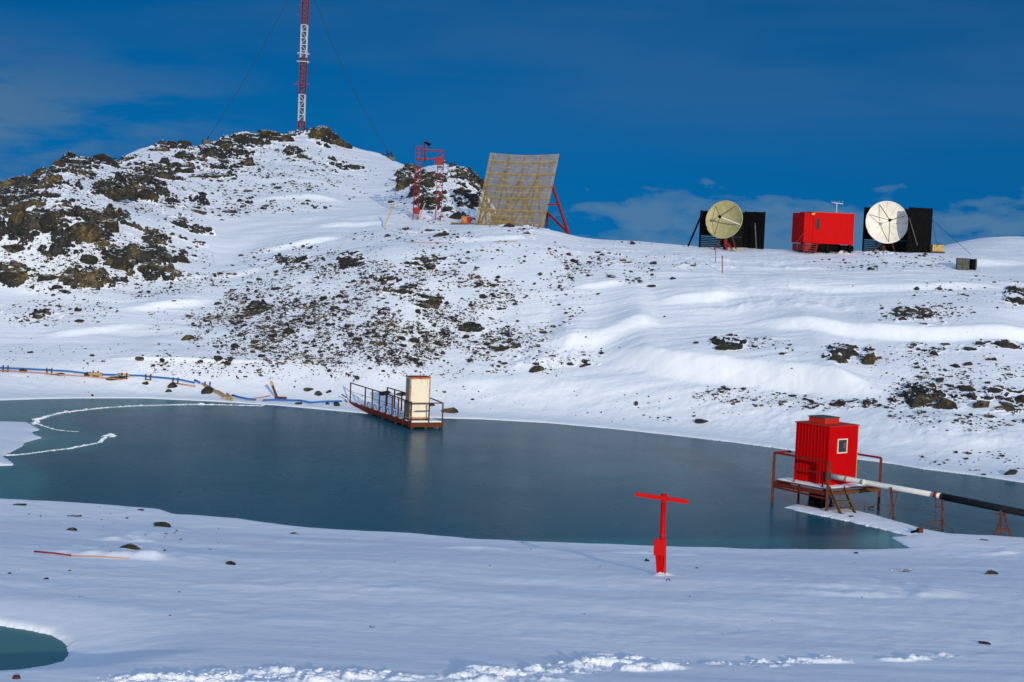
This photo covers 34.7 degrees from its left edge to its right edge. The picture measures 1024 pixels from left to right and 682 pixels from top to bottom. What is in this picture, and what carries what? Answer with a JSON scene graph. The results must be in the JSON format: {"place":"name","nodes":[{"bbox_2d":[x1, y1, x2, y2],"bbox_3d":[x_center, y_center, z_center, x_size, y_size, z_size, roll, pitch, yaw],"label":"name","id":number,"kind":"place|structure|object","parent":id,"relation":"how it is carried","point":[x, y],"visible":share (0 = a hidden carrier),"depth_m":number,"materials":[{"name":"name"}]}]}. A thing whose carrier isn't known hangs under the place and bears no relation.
{"place":"outdoors","nodes":[
{"label":"outdoors","id":0,"kind":"place"},
{"bbox_2d":[0,626,68,670],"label":"pond","id":1,"kind":"structure","parent":0,"point":[22,649],"depth_m":29.44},
{"bbox_2d":[3,435,114,455],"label":"pressure ridge","id":2,"kind":"structure","parent":0,"point":[101,440],"depth_m":70.22,"materials":[{"name":"white"}]},
{"bbox_2d":[461,216,470,222],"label":"orange barrel","id":3,"kind":"object","parent":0,"point":[464,219],"visible":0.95,"depth_m":125.94,"materials":[{"name":"paint"}]},
{"bbox_2d":[0,128,1023,681],"bbox_3d":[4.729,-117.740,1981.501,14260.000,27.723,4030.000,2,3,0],"label":"ground","id":4,"kind":"structure","parent":0,"point":[270,600],"depth_m":87.50,"materials":[{"name":"snow"}]},
{"bbox_2d":[0,272,19,284],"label":"boulder","id":5,"kind":"object","parent":4,"relation":"on","point":[8,277],"visible":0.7,"depth_m":110.13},
{"bbox_2d":[1,244,24,252],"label":"boulder","id":6,"kind":"object","parent":4,"relation":"on","point":[13,248],"visible":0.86,"depth_m":113.25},
{"bbox_2d":[7,202,27,227],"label":"boulder","id":7,"kind":"object","parent":4,"relation":"on","point":[18,214],"visible":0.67,"depth_m":115.61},
{"bbox_2d":[41,225,53,229],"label":"stone","id":8,"kind":"object","parent":4,"relation":"on","point":[46,227],"visible":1,"depth_m":114.97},
{"bbox_2d":[38,212,57,230],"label":"boulder","id":9,"kind":"object","parent":4,"relation":"on","point":[47,219],"visible":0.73,"depth_m":115.29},
{"bbox_2d":[37,274,58,281],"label":"boulder","id":10,"kind":"object","parent":4,"relation":"on","point":[43,277],"visible":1,"depth_m":109.99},
{"bbox_2d":[51,285,62,288],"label":"stone","id":11,"kind":"object","parent":4,"relation":"on","point":[57,287],"visible":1,"depth_m":109.00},
{"bbox_2d":[52,159,65,166],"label":"boulder","id":12,"kind":"object","parent":4,"relation":"on","point":[60,162],"visible":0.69,"depth_m":132.05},
{"bbox_2d":[34,551,129,558],"bbox_3d":[-10.347,5.135,39.266,2.400,0.063,0.215,3,3,7],"label":"marker pole","id":13,"kind":"object","parent":4,"relation":"on","point":[74,555],"visible":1,"depth_m":39.21,"materials":[{"name":"red paint"}]},
{"bbox_2d":[68,221,101,243],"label":"boulder","id":14,"kind":"object","parent":4,"relation":"on","point":[88,232],"visible":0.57,"depth_m":115.04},
{"bbox_2d":[81,254,98,264],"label":"boulder","id":15,"kind":"object","parent":4,"relation":"on","point":[88,259],"visible":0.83,"depth_m":112.62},
{"bbox_2d":[92,153,113,163],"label":"boulder","id":16,"kind":"object","parent":4,"relation":"on","point":[106,158],"visible":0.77,"depth_m":142.54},
{"bbox_2d":[99,219,119,232],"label":"boulder","id":17,"kind":"object","parent":4,"relation":"on","point":[112,225],"visible":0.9,"depth_m":118.05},
{"bbox_2d":[99,189,133,200],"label":"boulder","id":18,"kind":"object","parent":4,"relation":"on","point":[119,194],"visible":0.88,"depth_m":126.62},
{"bbox_2d":[106,375,126,379],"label":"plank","id":19,"kind":"object","parent":4,"relation":"on","point":[119,376],"visible":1,"depth_m":93.93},
{"bbox_2d":[110,256,132,269],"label":"boulder","id":20,"kind":"object","parent":4,"relation":"on","point":[120,263],"visible":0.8,"depth_m":112.86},
{"bbox_2d":[119,543,140,549],"bbox_3d":[-9.592,5.197,41.117,0.613,0.243,0.200,5,-4,14],"label":"boulder","id":21,"kind":"object","parent":4,"relation":"on","point":[131,546],"visible":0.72,"depth_m":41.05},
{"bbox_2d":[135,356,143,360],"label":"stone","id":22,"kind":"object","parent":4,"relation":"on","point":[138,358],"visible":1,"depth_m":96.03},
{"bbox_2d":[135,188,157,202],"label":"boulder","id":23,"kind":"object","parent":4,"relation":"on","point":[149,194],"visible":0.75,"depth_m":131.34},
{"bbox_2d":[144,262,158,270],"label":"boulder","id":24,"kind":"object","parent":4,"relation":"on","point":[152,266],"visible":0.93,"depth_m":113.21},
{"bbox_2d":[148,147,170,151],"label":"boulder","id":25,"kind":"object","parent":4,"relation":"on","point":[164,149],"visible":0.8,"depth_m":157.73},
{"bbox_2d":[153,522,170,526],"bbox_3d":[-10.855,5.749,50.742,0.623,0.306,0.226,-4,0,14],"label":"boulder","id":26,"kind":"object","parent":4,"relation":"on","point":[161,524],"visible":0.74,"depth_m":50.69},
{"bbox_2d":[0,365,341,402],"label":"water pipe","id":27,"kind":"object","parent":4,"relation":"on","point":[97,374],"visible":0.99,"depth_m":93.84,"materials":[{"name":"blue paint"},{"name":"orange paint"},{"name":"pale wood plank"}]},
{"bbox_2d":[167,382,177,387],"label":"boulder","id":28,"kind":"object","parent":4,"relation":"on","point":[172,385],"visible":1,"depth_m":93.64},
{"bbox_2d":[166,162,181,166],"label":"boulder","id":29,"kind":"object","parent":4,"relation":"on","point":[176,164],"visible":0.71,"depth_m":148.23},
{"bbox_2d":[176,255,189,263],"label":"boulder","id":30,"kind":"object","parent":4,"relation":"on","point":[181,258],"visible":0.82,"depth_m":116.17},
{"bbox_2d":[177,140,191,145],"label":"boulder","id":31,"kind":"object","parent":4,"relation":"on","point":[187,143],"visible":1,"depth_m":161.63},
{"bbox_2d":[181,335,193,340],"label":"stone","id":32,"kind":"object","parent":4,"relation":"on","point":[187,337],"visible":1,"depth_m":100.24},
{"bbox_2d":[191,209,206,214],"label":"boulder","id":33,"kind":"object","parent":4,"relation":"on","point":[199,211],"visible":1,"depth_m":131.87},
{"bbox_2d":[202,136,210,144],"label":"guy anchor","id":34,"kind":"object","parent":4,"relation":"on","point":[207,141],"visible":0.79,"depth_m":170.94,"materials":[{"name":"grey metal"}]},
{"bbox_2d":[201,386,213,393],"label":"boulder","id":35,"kind":"object","parent":4,"relation":"on","point":[207,390],"visible":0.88,"depth_m":93.04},
{"bbox_2d":[192,173,227,177],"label":"boulder","id":36,"kind":"object","parent":4,"relation":"on","point":[207,175],"visible":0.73,"depth_m":147.16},
{"bbox_2d":[214,355,222,360],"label":"stone","id":37,"kind":"object","parent":4,"relation":"on","point":[218,358],"visible":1,"depth_m":96.19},
{"bbox_2d":[218,143,233,150],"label":"boulder","id":38,"kind":"object","parent":4,"relation":"on","point":[225,146],"visible":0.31,"depth_m":162.77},
{"bbox_2d":[201,383,270,399],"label":"plank pile","id":39,"kind":"object","parent":4,"relation":"on","point":[227,396],"visible":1,"depth_m":92.23,"materials":[{"name":"orange paint"}]},
{"bbox_2d":[232,133,249,144],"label":"boulder","id":40,"kind":"object","parent":4,"relation":"on","point":[241,138],"visible":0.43,"depth_m":166.78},
{"bbox_2d":[97,666,402,681],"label":"snow clods","id":41,"kind":"object","parent":4,"relation":"on","point":[268,679],"visible":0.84,"depth_m":24.95,"materials":[{"name":"white"}]},
{"bbox_2d":[257,130,279,135],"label":"boulder","id":42,"kind":"object","parent":4,"relation":"on","point":[267,132],"visible":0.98,"depth_m":171.45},
{"bbox_2d":[270,381,286,398],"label":"leaning post","id":43,"kind":"object","parent":4,"relation":"on","point":[274,390],"visible":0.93,"depth_m":92.04,"materials":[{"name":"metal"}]},
{"bbox_2d":[284,327,294,333],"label":"stone","id":44,"kind":"object","parent":4,"relation":"on","point":[290,330],"visible":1,"depth_m":100.19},
{"bbox_2d":[209,0,390,154],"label":"radio mast","id":45,"kind":"object","parent":4,"relation":"on","point":[303,77],"visible":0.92,"depth_m":184.36,"materials":[{"name":"metal"}]},
{"bbox_2d":[296,153,307,157],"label":"boulder","id":46,"kind":"object","parent":4,"relation":"on","point":[300,155],"visible":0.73,"depth_m":161.32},
{"bbox_2d":[305,320,315,324],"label":"stone","id":47,"kind":"object","parent":4,"relation":"on","point":[309,322],"visible":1,"depth_m":101.31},
{"bbox_2d":[309,126,331,138],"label":"boulder","id":48,"kind":"object","parent":4,"relation":"on","point":[323,131],"visible":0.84,"depth_m":177.10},
{"bbox_2d":[334,138,352,148],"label":"boulder","id":49,"kind":"object","parent":4,"relation":"on","point":[341,143],"visible":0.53,"depth_m":177.99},
{"bbox_2d":[339,259,357,268],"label":"boulder","id":50,"kind":"object","parent":4,"relation":"on","point":[345,264],"visible":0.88,"depth_m":110.56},
{"bbox_2d":[352,336,362,340],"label":"stone","id":51,"kind":"object","parent":4,"relation":"on","point":[358,338],"visible":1,"depth_m":97.88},
{"bbox_2d":[377,276,394,281],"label":"boulder","id":52,"kind":"object","parent":4,"relation":"on","point":[389,278],"visible":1,"depth_m":106.17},
{"bbox_2d":[383,203,395,226],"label":"marker pole","id":53,"kind":"object","parent":4,"relation":"on","point":[389,214],"visible":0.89,"depth_m":124.38,"materials":[{"name":"brown wood"}]},
{"bbox_2d":[386,150,394,160],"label":"guy anchor","id":54,"kind":"object","parent":4,"relation":"on","point":[392,158],"visible":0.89,"depth_m":176.97,"materials":[{"name":"grey metal"}]},
{"bbox_2d":[393,289,408,293],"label":"boulder","id":55,"kind":"object","parent":4,"relation":"on","point":[402,291],"visible":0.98,"depth_m":103.87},
{"bbox_2d":[395,178,416,190],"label":"boulder","id":56,"kind":"object","parent":4,"relation":"on","point":[401,184],"visible":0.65,"depth_m":145.47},
{"bbox_2d":[409,338,419,342],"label":"stone","id":57,"kind":"object","parent":4,"relation":"on","point":[414,340],"visible":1,"depth_m":97.80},
{"bbox_2d":[412,141,444,220],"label":"lattice gantry","id":58,"kind":"object","parent":4,"relation":"on","point":[438,161],"visible":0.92,"depth_m":127.30,"materials":[{"name":"metal"}]},
{"bbox_2d":[420,195,439,204],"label":"boulder","id":59,"kind":"object","parent":4,"relation":"on","point":[430,199],"visible":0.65,"depth_m":132.08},
{"bbox_2d":[422,300,440,305],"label":"boulder","id":60,"kind":"object","parent":4,"relation":"on","point":[432,302],"visible":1,"depth_m":102.74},
{"bbox_2d":[433,232,448,236],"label":"boulder","id":61,"kind":"object","parent":4,"relation":"on","point":[440,234],"visible":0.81,"depth_m":116.33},
{"bbox_2d":[441,407,457,413],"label":"boulder","id":62,"kind":"object","parent":4,"relation":"on","point":[453,410],"visible":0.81,"depth_m":89.03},
{"bbox_2d":[449,211,462,219],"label":"boulder","id":63,"kind":"object","parent":4,"relation":"on","point":[457,215],"visible":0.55,"depth_m":129.09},
{"bbox_2d":[455,190,464,194],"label":"stone","id":64,"kind":"object","parent":4,"relation":"on","point":[459,192],"visible":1,"depth_m":137.93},
{"bbox_2d":[468,193,477,206],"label":"boulder","id":65,"kind":"object","parent":4,"relation":"on","point":[473,198],"visible":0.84,"depth_m":135.82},
{"bbox_2d":[494,346,510,351],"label":"boulder","id":66,"kind":"object","parent":4,"relation":"on","point":[500,348],"visible":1,"depth_m":96.78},
{"bbox_2d":[460,663,550,680],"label":"snow clods","id":67,"kind":"object","parent":4,"relation":"on","point":[507,671],"visible":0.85,"depth_m":26.17,"materials":[{"name":"white"}]},
{"bbox_2d":[0,135,1023,634],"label":"gravel","id":68,"kind":"structure","parent":4,"relation":"on","point":[444,331],"depth_m":103.42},
{"bbox_2d":[474,153,569,234],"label":"reflector","id":69,"kind":"object","parent":4,"relation":"on","point":[497,217],"visible":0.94,"depth_m":124.73,"materials":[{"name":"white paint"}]},
{"bbox_2d":[529,365,544,372],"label":"stone","id":70,"kind":"object","parent":4,"relation":"on","point":[535,368],"visible":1,"depth_m":93.74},
{"bbox_2d":[558,655,687,667],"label":"snow clods","id":71,"kind":"object","parent":4,"relation":"on","point":[599,658],"visible":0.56,"depth_m":27.98,"materials":[{"name":"white"}]},
{"bbox_2d":[635,492,687,573],"bbox_3d":[3.631,4.877,40.317,1.316,2.304,0.243,2,3,0],"label":"signal post","id":72,"kind":"object","parent":4,"relation":"on","point":[660,550],"visible":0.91,"depth_m":40.24,"materials":[{"name":"metal"}]},
{"bbox_2d":[650,572,676,575],"bbox_3d":[3.728,5.756,40.336,0.968,0.158,0.794,2,3,0],"label":"snow collar","id":73,"kind":"object","parent":4,"relation":"on","point":[661,574],"visible":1,"depth_m":40.26,"materials":[{"name":"white"}]},
{"bbox_2d":[694,419,707,423],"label":"boulder","id":74,"kind":"object","parent":4,"relation":"on","point":[699,421],"visible":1,"depth_m":85.88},
{"bbox_2d":[705,200,742,249],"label":"satellite dish","id":75,"kind":"object","parent":4,"relation":"on","point":[724,219],"visible":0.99,"depth_m":118.91,"materials":[{"name":"white paint"}]},
{"bbox_2d":[687,210,765,248],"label":"wind screen","id":76,"kind":"object","parent":4,"relation":"on","point":[751,232],"visible":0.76,"depth_m":120.65,"materials":[{"name":"black paint"}]},
{"bbox_2d":[715,342,737,349],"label":"boulder","id":77,"kind":"object","parent":4,"relation":"on","point":[727,346],"visible":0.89,"depth_m":91.73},
{"bbox_2d":[724,240,738,251],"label":"strut base","id":78,"kind":"object","parent":4,"relation":"on","point":[729,245],"visible":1,"depth_m":118.61,"materials":[{"name":"red paint"}]},
{"bbox_2d":[709,655,851,664],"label":"snow clods","id":79,"kind":"object","parent":4,"relation":"on","point":[786,660],"visible":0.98,"depth_m":28.90,"materials":[{"name":"white"}]},
{"bbox_2d":[791,201,855,252],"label":"container cabin","id":80,"kind":"object","parent":4,"relation":"on","point":[826,232],"visible":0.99,"depth_m":118.07,"materials":[{"name":"metal"}]},
{"bbox_2d":[828,353,845,363],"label":"boulder","id":81,"kind":"object","parent":4,"relation":"on","point":[837,357],"visible":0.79,"depth_m":88.21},
{"bbox_2d":[829,486,855,513],"bbox_3d":[12.226,5.921,60.603,0.859,1.046,1.036,1,4,-27],"label":"step ladder","id":82,"kind":"object","parent":4,"relation":"on","point":[837,501],"visible":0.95,"depth_m":60.47,"materials":[{"name":"brown wood"}]},
{"bbox_2d":[850,350,859,355],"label":"boulder","id":83,"kind":"object","parent":4,"relation":"on","point":[854,353],"visible":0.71,"depth_m":90.33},
{"bbox_2d":[861,353,875,364],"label":"boulder","id":84,"kind":"object","parent":4,"relation":"on","point":[868,359],"visible":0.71,"depth_m":88.94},
{"bbox_2d":[865,201,907,251],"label":"satellite dish","id":85,"kind":"object","parent":4,"relation":"on","point":[886,222],"visible":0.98,"depth_m":119.35,"materials":[{"name":"white"}]},
{"bbox_2d":[888,487,897,520],"bbox_3d":[13.810,5.969,59.434,0.362,1.356,0.112,2,3,0],"label":"pipe stand","id":86,"kind":"object","parent":4,"relation":"on","point":[891,492],"visible":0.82,"depth_m":59.39,"materials":[{"name":"metal"}]},
{"bbox_2d":[890,569,912,571],"bbox_3d":[10.833,6.379,45.506,0.744,0.062,0.292,-4,8,-9],"label":"boulder","id":87,"kind":"object","parent":4,"relation":"on","point":[900,570],"visible":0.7,"depth_m":45.47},
{"bbox_2d":[862,207,968,252],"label":"wind screen","id":88,"kind":"object","parent":4,"relation":"on","point":[917,235],"visible":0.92,"depth_m":118.63,"materials":[{"name":"black paint"}]},
{"bbox_2d":[909,392,927,407],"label":"boulder","id":89,"kind":"object","parent":4,"relation":"on","point":[914,402],"visible":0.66,"depth_m":83.08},
{"bbox_2d":[918,497,954,530],"bbox_3d":[15.056,6.158,57.840,1.402,1.329,0.112,2,3,0],"label":"pipe stand","id":90,"kind":"object","parent":4,"relation":"on","point":[942,523],"visible":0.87,"depth_m":57.81,"materials":[{"name":"metal"}]},
{"bbox_2d":[830,474,1023,516],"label":"supply pipe","id":91,"kind":"object","parent":90,"relation":"on","point":[982,504],"visible":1,"depth_m":57.90,"materials":[{"name":"white paint"}]},
{"bbox_2d":[929,242,944,252],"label":"generator","id":92,"kind":"object","parent":4,"relation":"on","point":[935,248],"visible":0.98,"depth_m":118.43,"materials":[{"name":"yellow paint"}]},
{"bbox_2d":[935,377,943,382],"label":"stone","id":93,"kind":"object","parent":4,"relation":"on","point":[939,379],"visible":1,"depth_m":86.08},
{"bbox_2d":[933,398,957,409],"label":"boulder","id":94,"kind":"object","parent":4,"relation":"on","point":[945,403],"visible":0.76,"depth_m":82.33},
{"bbox_2d":[956,258,976,269],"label":"crate","id":95,"kind":"object","parent":4,"relation":"on","point":[965,263],"visible":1,"depth_m":110.44,"materials":[{"name":"grey metal"}]},
{"bbox_2d":[958,385,975,391],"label":"boulder","id":96,"kind":"object","parent":4,"relation":"on","point":[966,388],"visible":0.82,"depth_m":84.66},
{"bbox_2d":[967,392,976,399],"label":"stone","id":97,"kind":"object","parent":4,"relation":"on","point":[971,395],"visible":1,"depth_m":83.29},
{"bbox_2d":[975,341,985,344],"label":"boulder","id":98,"kind":"object","parent":4,"relation":"on","point":[980,343],"visible":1,"depth_m":91.30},
{"bbox_2d":[973,400,989,407],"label":"boulder","id":99,"kind":"object","parent":4,"relation":"on","point":[981,404],"visible":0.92,"depth_m":82.24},
{"bbox_2d":[978,641,990,644],"bbox_3d":[9.235,5.927,32.025,0.252,0.120,0.092,2,5,14],"label":"boulder","id":100,"kind":"object","parent":4,"relation":"on","point":[984,642],"visible":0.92,"depth_m":32.01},
{"bbox_2d":[984,570,997,574],"bbox_3d":[13.223,6.410,45.166,0.452,0.201,0.174,8,-6,-12],"label":"boulder","id":101,"kind":"object","parent":4,"relation":"on","point":[991,572],"visible":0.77,"depth_m":45.11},
{"bbox_2d":[994,510,1011,536],"bbox_3d":[17.067,6.396,56.948,0.706,1.062,0.112,2,3,0],"label":"pipe stand","id":102,"kind":"object","parent":4,"relation":"on","point":[1000,514],"visible":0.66,"depth_m":56.91,"materials":[{"name":"metal"}]},
{"bbox_2d":[995,404,1013,411],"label":"boulder","id":103,"kind":"object","parent":4,"relation":"on","point":[1007,407],"visible":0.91,"depth_m":81.75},
{"bbox_2d":[995,341,1017,348],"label":"boulder","id":104,"kind":"object","parent":4,"relation":"on","point":[1003,344],"visible":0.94,"depth_m":91.12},
{"bbox_2d":[1004,469,1017,474],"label":"boulder","id":105,"kind":"object","parent":4,"relation":"on","point":[1012,472],"visible":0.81,"depth_m":72.80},
{"bbox_2d":[1008,286,1018,291],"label":"stone","id":106,"kind":"object","parent":4,"relation":"on","point":[1012,288],"visible":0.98,"depth_m":102.16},
{"bbox_2d":[1010,297,1023,303],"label":"boulder","id":107,"kind":"object","parent":4,"relation":"on","point":[1020,300],"visible":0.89,"depth_m":98.94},
{"bbox_2d":[1015,394,1023,403],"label":"boulder","id":108,"kind":"object","parent":4,"relation":"on","point":[1019,398],"visible":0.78,"depth_m":82.75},
{"bbox_2d":[0,398,1023,548],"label":"lake","id":109,"kind":"structure","parent":0,"point":[461,478],"depth_m":65.73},
{"bbox_2d":[32,403,264,424],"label":"pressure ridge","id":110,"kind":"structure","parent":109,"relation":"on","point":[40,418],"depth_m":86.20,"materials":[{"name":"white"}]},
{"bbox_2d":[341,382,443,428],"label":"pier","id":111,"kind":"structure","parent":109,"relation":"on","point":[392,413],"depth_m":85.20,"materials":[{"name":"brown"}]},
{"bbox_2d":[405,375,430,419],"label":"cabinet","id":112,"kind":"object","parent":111,"relation":"on","point":[418,388],"visible":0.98,"depth_m":82.73,"materials":[{"name":"beige paint"}]},
{"bbox_2d":[771,450,882,510],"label":"stilt platform","id":113,"kind":"structure","parent":109,"relation":"on","point":[820,499],"depth_m":61.55,"materials":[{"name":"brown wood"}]},
{"bbox_2d":[794,415,859,484],"bbox_3d":[11.930,4.107,62.129,1.800,2.490,1.890,0,4,-38],"label":"hut","id":114,"kind":"object","parent":113,"relation":"on","point":[833,440],"visible":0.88,"depth_m":61.68,"materials":[{"name":"red paint"}]},
{"bbox_2d":[837,438,847,453],"bbox_3d":[12.396,3.939,61.479,0.550,0.550,0.029,0,4,-38],"label":"window","id":115,"kind":"structure","parent":114,"relation":"in","point":[842,444],"depth_m":61.47,"materials":[{"name":"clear glass"}]},
{"bbox_2d":[0,0,1023,250],"label":"sky","id":116,"kind":"structure","parent":0,"point":[655,114],"materials":[{"name":"blue"}]},
{"bbox_2d":[911,528,922,532],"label":"anchor block","id":117,"kind":"structure","parent":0,"point":[918,530],"depth_m":56.59,"materials":[{"name":"wood"}]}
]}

